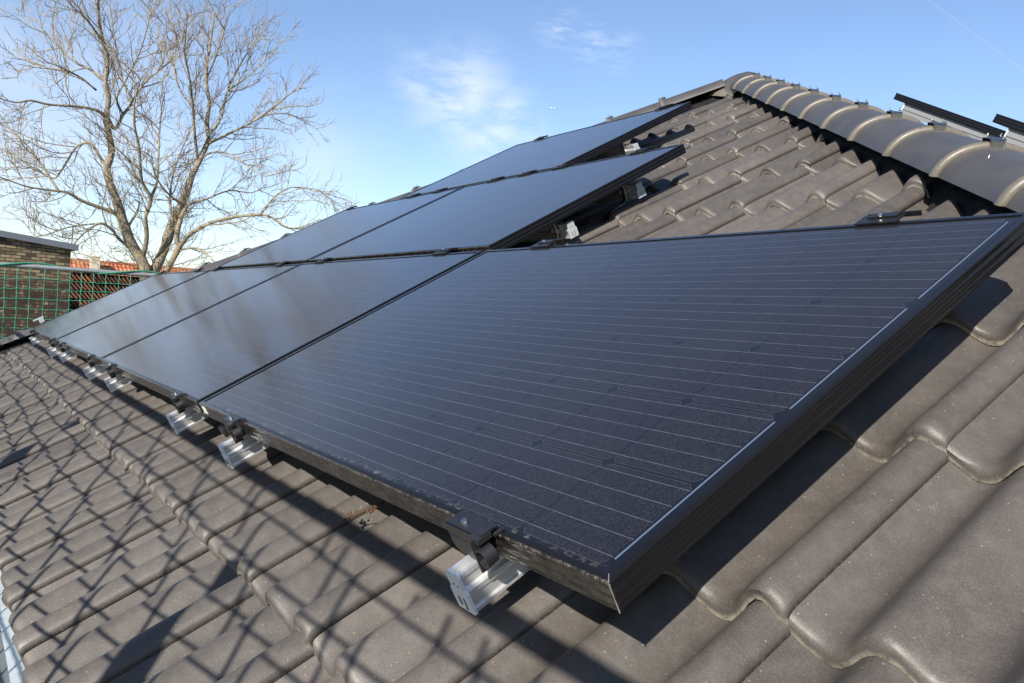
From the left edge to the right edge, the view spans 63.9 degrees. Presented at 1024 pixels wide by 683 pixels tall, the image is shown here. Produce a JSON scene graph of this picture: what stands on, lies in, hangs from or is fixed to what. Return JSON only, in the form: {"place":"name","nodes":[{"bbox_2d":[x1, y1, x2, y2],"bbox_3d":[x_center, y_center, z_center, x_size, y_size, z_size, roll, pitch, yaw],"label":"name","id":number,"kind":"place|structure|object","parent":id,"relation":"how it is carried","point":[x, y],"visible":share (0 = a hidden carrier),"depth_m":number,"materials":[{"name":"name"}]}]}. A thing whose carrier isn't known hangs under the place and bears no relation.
{"place":"outdoors","nodes":[
{"label":"outdoors","id":0,"kind":"place"},
{"bbox_2d":[0,230,78,338],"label":"brick building","id":1,"kind":"structure","parent":0,"point":[15,247],"depth_m":16.96,"materials":[{"name":"brick"}]},
{"bbox_2d":[68,272,139,311],"bbox_3d":[-9.850,-1.213,24.337,0.305,1.205,6.600,5,2,42],"label":"tile stack","id":2,"kind":"object","parent":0,"point":[99,289],"visible":0.06,"depth_m":22.43,"materials":[{"name":"tile"}]},
{"bbox_2d":[70,256,193,276],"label":"house","id":3,"kind":"structure","parent":0,"point":[118,266],"depth_m":46.93,"materials":[{"name":"red ceramic"}]},
{"bbox_2d":[0,0,1023,268],"label":"sky","id":4,"kind":"structure","parent":0,"point":[420,93],"materials":[{"name":"blue"}]},
{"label":"guard rail","id":5,"kind":"object","parent":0,"visible":0},
{"bbox_2d":[0,262,156,276],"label":"guard rail","id":6,"kind":"object","parent":5,"relation":"attached to","point":[70,269],"visible":0.31,"depth_m":8.78,"materials":[{"name":"metal"}]},
{"bbox_2d":[0,262,158,338],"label":"safety net","id":7,"kind":"object","parent":6,"relation":"hanging from","point":[43,299],"visible":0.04,"depth_m":8.61,"materials":[{"name":"green fabric"}]},
{"label":"ground","id":8,"kind":"structure","parent":0,"visible":0},
{"bbox_2d":[0,0,360,279],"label":"bare tree","id":9,"kind":"object","parent":8,"relation":"on","point":[173,225],"visible":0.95,"depth_m":21.11,"materials":[{"name":"brown plant"}]},
{"bbox_2d":[0,71,1023,682],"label":"house","id":10,"kind":"structure","parent":8,"relation":"on","point":[872,531],"depth_m":1.39,"materials":[{"name":"concrete"}]},
{"bbox_2d":[29,335,44,344],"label":"mounting rail","id":11,"kind":"object","parent":10,"relation":"attached to","point":[36,339],"visible":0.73,"depth_m":6.08,"materials":[{"name":"silver metal"}]},
{"bbox_2d":[33,316,44,322],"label":"mounting rail","id":12,"kind":"object","parent":10,"relation":"attached to","point":[40,319],"visible":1,"depth_m":7.08,"materials":[{"name":"metal"}]},
{"bbox_2d":[46,345,64,357],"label":"mounting rail","id":13,"kind":"object","parent":10,"relation":"attached to","point":[53,351],"visible":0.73,"depth_m":5.01,"materials":[{"name":"silver metal"}]},
{"bbox_2d":[49,337,56,347],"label":"end clamp","id":14,"kind":"object","parent":13,"relation":"attached to","point":[51,342],"visible":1,"depth_m":4.97,"materials":[{"name":"black metal"}]},
{"bbox_2d":[31,270,209,344],"bbox_3d":[-2.854,-0.271,5.898,1.023,0.039,1.650,-32,20,-29],"label":"solar panel","id":15,"kind":"object","parent":13,"relation":"on","point":[97,310],"visible":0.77,"depth_m":5.78,"materials":[{"name":"black glass"}]},
{"bbox_2d":[57,350,77,362],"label":"mounting rail","id":16,"kind":"object","parent":10,"relation":"attached to","point":[66,355],"visible":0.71,"depth_m":4.62,"materials":[{"name":"silver metal"}]},
{"bbox_2d":[58,341,66,352],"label":"end clamp","id":17,"kind":"object","parent":16,"relation":"attached to","point":[61,347],"visible":1,"depth_m":4.58,"materials":[{"name":"black metal"}]},
{"bbox_2d":[220,187,461,268],"bbox_3d":[-1.121,-0.667,5.057,1.023,0.039,1.650,-31,20,-29],"label":"solar panel","id":18,"kind":"object","parent":16,"relation":"on","point":[304,245],"visible":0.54,"depth_m":4.91,"materials":[{"name":"black glass"}]},
{"bbox_2d":[83,364,106,380],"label":"mounting rail","id":19,"kind":"object","parent":10,"relation":"attached to","point":[95,371],"visible":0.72,"depth_m":3.75,"materials":[{"name":"silver metal"}]},
{"bbox_2d":[85,354,95,367],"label":"end clamp","id":20,"kind":"object","parent":19,"relation":"attached to","point":[90,362],"visible":1,"depth_m":3.71,"materials":[{"name":"black metal"}]},
{"bbox_2d":[55,264,299,365],"bbox_3d":[-1.897,-0.183,4.527,1.023,0.039,1.650,-31,20,-29],"label":"solar panel","id":21,"kind":"object","parent":19,"relation":"on","point":[112,333],"visible":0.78,"depth_m":4.37,"materials":[{"name":"black glass"}]},
{"bbox_2d":[275,261,289,265],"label":"clamp","id":22,"kind":"object","parent":21,"relation":"attached to","point":[282,263],"visible":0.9,"depth_m":4.34,"materials":[{"name":"black metal"}]},
{"bbox_2d":[103,374,133,391],"bbox_3d":[-1.214,-0.075,3.570,1.112,0.059,0.042,-32,20,-29],"label":"mounting rail","id":23,"kind":"object","parent":10,"relation":"attached to","point":[118,381],"visible":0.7,"depth_m":3.30,"materials":[{"name":"silver metal"}]},
{"bbox_2d":[105,362,117,378],"bbox_3d":[-1.607,0.114,3.297,0.042,0.052,0.104,-31,20,-29],"label":"end clamp","id":24,"kind":"object","parent":23,"relation":"attached to","point":[111,372],"visible":1,"depth_m":3.26,"materials":[{"name":"black metal"}]},
{"bbox_2d":[308,144,685,262],"bbox_3d":[-0.164,-0.579,3.685,1.023,0.038,1.650,-32,20,-29],"label":"solar panel","id":25,"kind":"object","parent":23,"relation":"on","point":[505,213],"visible":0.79,"depth_m":3.39,"materials":[{"name":"black glass"}]},
{"bbox_2d":[487,176,504,181],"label":"clamp","id":26,"kind":"object","parent":25,"relation":"attached to","point":[494,178],"visible":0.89,"depth_m":4.36,"materials":[{"name":"black metal"}]},
{"bbox_2d":[518,170,536,175],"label":"clamp","id":27,"kind":"object","parent":25,"relation":"attached to","point":[527,172],"visible":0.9,"depth_m":4.12,"materials":[{"name":"black metal"}]},
{"bbox_2d":[552,162,572,168],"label":"clamp","id":28,"kind":"object","parent":25,"relation":"attached to","point":[562,165],"visible":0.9,"depth_m":3.89,"materials":[{"name":"black metal"}]},
{"bbox_2d":[630,146,654,153],"bbox_3d":[0.552,-0.792,3.464,0.044,0.050,0.113,-31,20,-29],"label":"clamp","id":29,"kind":"object","parent":25,"relation":"attached to","point":[642,149],"visible":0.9,"depth_m":3.45,"materials":[{"name":"black metal"}]},
{"bbox_2d":[166,407,207,433],"bbox_3d":[-0.572,-0.013,2.642,1.112,0.059,0.042,-32,20,-29],"label":"mounting rail","id":30,"kind":"object","parent":10,"relation":"attached to","point":[186,419],"visible":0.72,"depth_m":2.38,"materials":[{"name":"grey metal"}]},
{"bbox_2d":[169,390,186,413],"bbox_3d":[-0.961,0.174,2.371,0.042,0.052,0.104,-31,20,-29],"label":"end clamp","id":31,"kind":"object","parent":30,"relation":"attached to","point":[180,406],"visible":1,"depth_m":2.34,"materials":[{"name":"black metal"}]},
{"bbox_2d":[99,250,483,413],"bbox_3d":[-0.941,-0.096,3.155,1.023,0.039,1.650,-32,20,-29],"label":"solar panel","id":32,"kind":"object","parent":30,"relation":"on","point":[200,356],"visible":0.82,"depth_m":2.91,"materials":[{"name":"black glass"}]},
{"bbox_2d":[315,257,331,262],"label":"clamp","id":33,"kind":"object","parent":32,"relation":"attached to","point":[323,260],"visible":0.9,"depth_m":3.87,"materials":[{"name":"black metal"}]},
{"bbox_2d":[432,247,457,254],"bbox_3d":[-0.236,-0.310,2.950,0.044,0.050,0.113,-31,20,-29],"label":"clamp","id":34,"kind":"object","parent":32,"relation":"attached to","point":[444,250],"visible":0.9,"depth_m":2.94,"materials":[{"name":"black metal"}]},
{"bbox_2d":[217,435,269,468],"bbox_3d":[-0.260,0.017,2.191,1.112,0.059,0.042,-32,20,-29],"label":"mounting rail","id":35,"kind":"object","parent":10,"relation":"attached to","point":[238,453],"visible":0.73,"depth_m":1.93,"materials":[{"name":"grey metal"}]},
{"bbox_2d":[222,413,246,443],"bbox_3d":[-0.647,0.202,1.921,0.042,0.052,0.104,-31,20,-29],"label":"end clamp","id":36,"kind":"object","parent":35,"relation":"attached to","point":[231,421],"visible":1,"depth_m":1.89,"materials":[{"name":"black metal"}]},
{"bbox_2d":[199,212,1023,613],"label":"solar panel","id":37,"kind":"object","parent":35,"relation":"on","point":[619,426],"visible":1,"depth_m":1.35,"materials":[{"name":"black glass"}]},
{"bbox_2d":[218,423,229,436],"bbox_3d":[-0.688,0.208,2.124,0.116,0.044,0.523,-31,20,-29],"label":"cable connector","id":38,"kind":"object","parent":37,"relation":"hanging from","point":[223,429],"visible":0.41,"depth_m":2.13,"materials":[{"name":"black plastic"}]},
{"bbox_2d":[530,239,563,247],"bbox_3d":[0.108,-0.279,2.457,0.044,0.050,0.113,-31,20,-29],"label":"clamp","id":39,"kind":"object","parent":37,"relation":"attached to","point":[544,243],"visible":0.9,"depth_m":2.44,"materials":[{"name":"black metal"}]},
{"bbox_2d":[854,210,922,225],"bbox_3d":[0.723,-0.222,1.574,0.044,0.050,0.113,-31,20,-29],"label":"clamp","id":40,"kind":"object","parent":37,"relation":"attached to","point":[883,218],"visible":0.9,"depth_m":1.57,"materials":[{"name":"black metal"}]},
{"bbox_2d":[343,500,383,520],"bbox_3d":[-0.275,0.317,1.558,0.092,0.015,0.057,-32,20,-29],"label":"dried sprig","id":41,"kind":"object","parent":10,"relation":"on","point":[372,510],"visible":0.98,"depth_m":1.55,"materials":[{"name":"brown plant"}]},
{"bbox_2d":[446,555,529,614],"bbox_3d":[0.344,0.071,1.330,1.112,0.059,0.042,-32,20,-29],"label":"mounting rail","id":42,"kind":"object","parent":10,"relation":"attached to","point":[475,589],"visible":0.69,"depth_m":1.06,"materials":[{"name":"metal"}]},
{"bbox_2d":[445,510,504,572],"bbox_3d":[-0.045,0.258,1.058,0.042,0.052,0.104,-31,20,-29],"label":"end clamp","id":43,"kind":"object","parent":42,"relation":"attached to","point":[470,534],"visible":1,"depth_m":1.04,"materials":[{"name":"black metal"}]},
{"bbox_2d":[519,221,578,242],"bbox_3d":[-0.723,-0.494,4.333,0.042,0.059,3.302,-32,20,-29],"label":"mounting rail","id":44,"kind":"object","parent":10,"relation":"attached to","point":[567,230],"visible":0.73,"depth_m":3.02,"materials":[{"name":"metal"}]},
{"bbox_2d":[549,223,558,244],"bbox_3d":[0.129,-0.369,3.022,0.081,0.163,0.042,2,2,-34],"label":"roof hook","id":45,"kind":"object","parent":10,"relation":"attached to","point":[553,230],"visible":0.49,"depth_m":3.02,"materials":[{"name":"black metal"}]},
{"bbox_2d":[583,143,639,162],"bbox_3d":[0.144,-1.035,4.931,0.042,0.059,1.752,-32,20,-29],"label":"mounting rail","id":46,"kind":"object","parent":10,"relation":"attached to","point":[614,152],"visible":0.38,"depth_m":4.33,"materials":[{"name":"metal"}]},
{"bbox_2d":[604,186,626,220],"bbox_3d":[0.412,-0.554,3.244,0.081,0.163,0.042,2,2,-34],"label":"roof hook","id":47,"kind":"object","parent":10,"relation":"attached to","point":[622,191],"visible":0.91,"depth_m":3.24,"materials":[{"name":"black metal"}]},
{"bbox_2d":[590,181,645,204],"bbox_3d":[-0.440,-0.680,4.555,0.042,0.059,3.302,-31,20,-29],"label":"mounting rail","id":48,"kind":"object","parent":10,"relation":"attached to","point":[635,190],"visible":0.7,"depth_m":3.24,"materials":[{"name":"metal"}]},
{"bbox_2d":[620,143,626,154],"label":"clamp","id":49,"kind":"object","parent":10,"relation":"attached to","point":[623,150],"visible":0.4,"depth_m":4.25,"materials":[{"name":"metal"}]},
{"bbox_2d":[400,101,691,198],"bbox_3d":[0.131,-1.105,4.909,1.023,0.039,1.650,-31,20,-29],"label":"solar panel","id":50,"kind":"object","parent":49,"relation":"attached to","point":[579,146],"visible":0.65,"depth_m":4.66,"materials":[{"name":"black glass"}]},
{"bbox_2d":[655,103,673,109],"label":"clamp","id":51,"kind":"object","parent":50,"relation":"attached to","point":[662,106],"visible":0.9,"depth_m":4.64,"materials":[{"name":"black metal"}]},
{"bbox_2d":[900,103,999,140],"bbox_3d":[2.539,-1.124,4.481,0.046,0.064,0.965,2,29,-35],"label":"mounting rail","id":52,"kind":"object","parent":10,"relation":"attached to","point":[921,115],"visible":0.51,"depth_m":4.64,"materials":[{"name":"silver metal"}]},
{"bbox_2d":[894,93,1005,136],"bbox_3d":[3.181,-1.165,4.948,1.650,0.039,1.023,2,29,-35],"label":"solar panel","id":53,"kind":"object","parent":52,"relation":"on","point":[978,125],"visible":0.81,"depth_m":4.57,"materials":[{"name":"black glass"}]},
{"bbox_2d":[1002,128,1023,147],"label":"mounting rail","id":54,"kind":"object","parent":10,"relation":"attached to","point":[1013,136],"visible":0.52,"depth_m":3.55,"materials":[{"name":"silver metal"}]},
{"bbox_2d":[992,114,1023,132],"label":"solar panel","id":55,"kind":"object","parent":54,"relation":"on","point":[1008,122],"visible":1,"depth_m":3.56,"materials":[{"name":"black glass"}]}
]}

